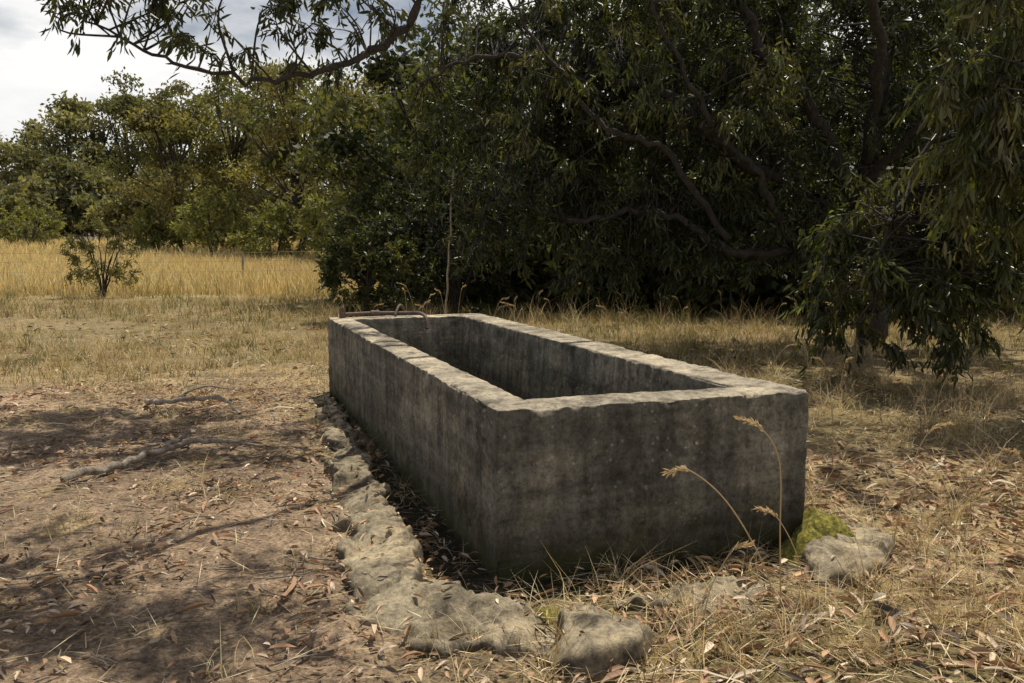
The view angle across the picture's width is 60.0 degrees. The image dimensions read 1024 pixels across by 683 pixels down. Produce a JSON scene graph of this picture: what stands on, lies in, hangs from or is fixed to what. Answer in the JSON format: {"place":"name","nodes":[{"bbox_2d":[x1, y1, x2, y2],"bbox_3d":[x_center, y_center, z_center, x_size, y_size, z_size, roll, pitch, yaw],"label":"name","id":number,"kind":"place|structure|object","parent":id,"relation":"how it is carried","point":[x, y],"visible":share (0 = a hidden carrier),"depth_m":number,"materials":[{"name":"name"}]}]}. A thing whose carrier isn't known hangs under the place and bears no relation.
{"place":"outdoors","nodes":[
{"label":"outdoors","id":0,"kind":"place"},
{"bbox_2d":[0,0,985,239],"label":"sky","id":1,"kind":"structure","parent":0,"point":[33,68],"materials":[{"name":"white"}]},
{"bbox_2d":[0,258,1023,682],"bbox_3d":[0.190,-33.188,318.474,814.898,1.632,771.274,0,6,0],"label":"ground","id":2,"kind":"structure","parent":0,"point":[156,658],"depth_m":3.70,"materials":[{"name":"brown soil"}]},
{"bbox_2d":[0,193,66,246],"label":"bush","id":3,"kind":"object","parent":2,"relation":"on","point":[38,214],"visible":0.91,"depth_m":54.70,"materials":[{"name":"green plant"}]},
{"bbox_2d":[56,212,142,297],"bbox_3d":[-9.879,-2.068,21.441,1.939,2.132,1.520,0,6,0],"label":"sapling","id":4,"kind":"object","parent":2,"relation":"on","point":[83,245],"visible":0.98,"depth_m":21.29,"materials":[{"name":"green plant"}]},
{"bbox_2d":[121,203,184,253],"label":"bush","id":5,"kind":"object","parent":2,"relation":"on","point":[138,227],"visible":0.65,"depth_m":46.32,"materials":[{"name":"green plant"}]},
{"bbox_2d":[0,251,325,276],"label":"wire fence","id":6,"kind":"object","parent":2,"relation":"on","point":[243,252],"visible":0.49,"depth_m":26.19,"materials":[{"name":"grey metal"}]},
{"bbox_2d":[60,429,266,483],"bbox_3d":[-1.982,0.626,4.923,0.634,0.112,1.079,3,7,28],"label":"fallen branch","id":7,"kind":"object","parent":2,"relation":"on","point":[171,445],"visible":0.99,"depth_m":4.89,"materials":[{"name":"grey wood"}]},
{"bbox_2d":[74,87,265,251],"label":"gum tree","id":8,"kind":"object","parent":2,"relation":"on","point":[145,119],"visible":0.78,"depth_m":46.36,"materials":[{"name":"green plant"}]},
{"bbox_2d":[144,385,244,414],"bbox_3d":[-2.264,0.433,6.460,0.738,0.125,0.816,-3,7,-25],"label":"fallen branch","id":9,"kind":"object","parent":2,"relation":"on","point":[180,398],"visible":1,"depth_m":6.41,"materials":[{"name":"grey wood"}]},
{"bbox_2d":[167,185,252,256],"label":"bush","id":10,"kind":"object","parent":2,"relation":"on","point":[228,207],"visible":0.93,"depth_m":43.16,"materials":[{"name":"green plant"}]},
{"bbox_2d":[148,67,293,250],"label":"gum tree","id":11,"kind":"object","parent":2,"relation":"on","point":[235,147],"visible":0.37,"depth_m":50.12,"materials":[{"name":"green plant"}]},
{"bbox_2d":[0,234,483,297],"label":"golden field grass","id":12,"kind":"structure","parent":2,"relation":"on","point":[43,264],"depth_m":28.51,"materials":[{"name":"yellow plant"}]},
{"bbox_2d":[0,381,498,680],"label":"pebbles","id":13,"kind":"object","parent":2,"relation":"on","point":[313,663],"visible":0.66,"depth_m":3.71,"materials":[{"name":"stone"}]},
{"bbox_2d":[0,54,523,240],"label":"distant trees","id":14,"kind":"object","parent":2,"relation":"on","point":[56,179],"visible":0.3,"depth_m":72.02,"materials":[{"name":"green plant"}]},
{"bbox_2d":[225,198,317,261],"bbox_3d":[-10.698,-4.719,39.818,3.734,3.479,3.548,4,7,33],"label":"bush","id":15,"kind":"object","parent":2,"relation":"on","point":[277,225],"visible":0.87,"depth_m":39.35,"materials":[{"name":"green plant"}]},
{"bbox_2d":[208,55,354,252],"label":"gum tree","id":16,"kind":"object","parent":2,"relation":"on","point":[283,119],"visible":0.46,"depth_m":43.99,"materials":[{"name":"green plant"}]},
{"bbox_2d":[289,186,368,256],"bbox_3d":[-6.760,-4.415,35.709,3.512,3.795,3.308,6,8,43],"label":"bush","id":17,"kind":"object","parent":2,"relation":"on","point":[315,203],"visible":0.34,"depth_m":35.30,"materials":[{"name":"green plant"}]},
{"bbox_2d":[280,65,399,249],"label":"gum tree","id":18,"kind":"object","parent":2,"relation":"on","point":[350,93],"visible":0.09,"depth_m":40.46,"materials":[{"name":"green plant"}]},
{"bbox_2d":[313,205,418,316],"bbox_3d":[-2.296,-1.166,13.961,1.703,1.944,1.595,0,6,0],"label":"shrub","id":19,"kind":"object","parent":2,"relation":"on","point":[357,259],"visible":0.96,"depth_m":13.74,"materials":[{"name":"green plant"}]},
{"bbox_2d":[315,85,491,213],"bbox_3d":[-4.355,-6.961,37.468,7.225,8.016,8.195,-4,7,-33],"label":"gum tree","id":20,"kind":"object","parent":2,"relation":"on","point":[371,115],"visible":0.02,"depth_m":36.77,"materials":[{"name":"green plant"}]},
{"bbox_2d":[445,169,453,313],"bbox_3d":[-0.889,-1.224,12.541,0.157,2.402,0.051,0,6,0],"label":"wooden stake","id":21,"kind":"object","parent":2,"relation":"on","point":[447,291],"visible":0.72,"depth_m":12.55,"materials":[{"name":"brown wood"}]},
{"bbox_2d":[368,151,547,313],"bbox_3d":[-0.927,-1.895,15.939,3.107,3.079,2.944,5,8,39],"label":"shrub","id":22,"kind":"object","parent":2,"relation":"on","point":[435,268],"visible":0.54,"depth_m":15.47,"materials":[{"name":"green plant"}]},
{"bbox_2d":[0,276,1023,682],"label":"dry grass","id":23,"kind":"structure","parent":2,"relation":"on","point":[636,318],"depth_m":7.85,"materials":[{"name":"beige plant"}]},
{"bbox_2d":[0,311,1023,682],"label":"leaf litter","id":24,"kind":"object","parent":2,"relation":"on","point":[914,629],"visible":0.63,"depth_m":3.36,"materials":[{"name":"brown plant"}]},
{"bbox_2d":[0,363,1023,682],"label":"straw","id":25,"kind":"object","parent":2,"relation":"on","point":[626,557],"visible":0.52,"depth_m":3.33,"materials":[{"name":"beige plant"}]},
{"bbox_2d":[0,362,1023,682],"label":"twigs","id":26,"kind":"object","parent":2,"relation":"on","point":[280,520],"visible":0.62,"depth_m":3.85,"materials":[{"name":"brown wood"}]},
{"bbox_2d":[0,378,1023,682],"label":"bark strips","id":27,"kind":"object","parent":2,"relation":"on","point":[290,588],"visible":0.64,"depth_m":3.46,"materials":[{"name":"brown wood"}]},
{"bbox_2d":[36,0,1023,391],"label":"blackwood tree","id":28,"kind":"object","parent":2,"relation":"on","point":[874,248],"visible":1,"depth_m":9.58,"materials":[{"name":"green plant"}]},
{"bbox_2d":[328,313,808,581],"bbox_3d":[-0.161,0.352,5.454,1.332,0.727,4.452,-2,6,-19],"label":"concrete water trough","id":29,"kind":"object","parent":2,"relation":"on","point":[510,444],"visible":0.98,"depth_m":3.47,"materials":[{"name":"grey concrete"}]},
{"bbox_2d":[339,304,428,328],"bbox_3d":[-1.007,-0.211,7.285,0.746,0.184,0.358,1,6,9],"label":"inlet pipe","id":30,"kind":"object","parent":29,"relation":"on","point":[344,314],"visible":1,"depth_m":7.25,"materials":[{"name":"metal"}]},
{"bbox_2d":[304,391,895,682],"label":"rocks","id":31,"kind":"object","parent":2,"relation":"on","point":[607,640],"visible":0.84,"depth_m":2.98,"materials":[{"name":"grey stone"}]},
{"bbox_2d":[272,0,1023,320],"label":"woodland","id":32,"kind":"object","parent":2,"relation":"on","point":[399,72],"visible":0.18,"depth_m":17.82,"materials":[{"name":"green plant"}]},
{"bbox_2d":[283,283,1023,624],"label":"seeding grass stalks","id":33,"kind":"object","parent":2,"relation":"on","point":[747,543],"visible":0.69,"depth_m":3.90,"materials":[{"name":"beige plant"}]},
{"bbox_2d":[532,507,855,625],"bbox_3d":[0.691,0.832,3.329,1.633,0.253,0.488,-3,7,-25],"label":"moss","id":34,"kind":"object","parent":2,"relation":"on","point":[816,524],"visible":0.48,"depth_m":3.46,"materials":[{"name":"green plant"}]}
]}

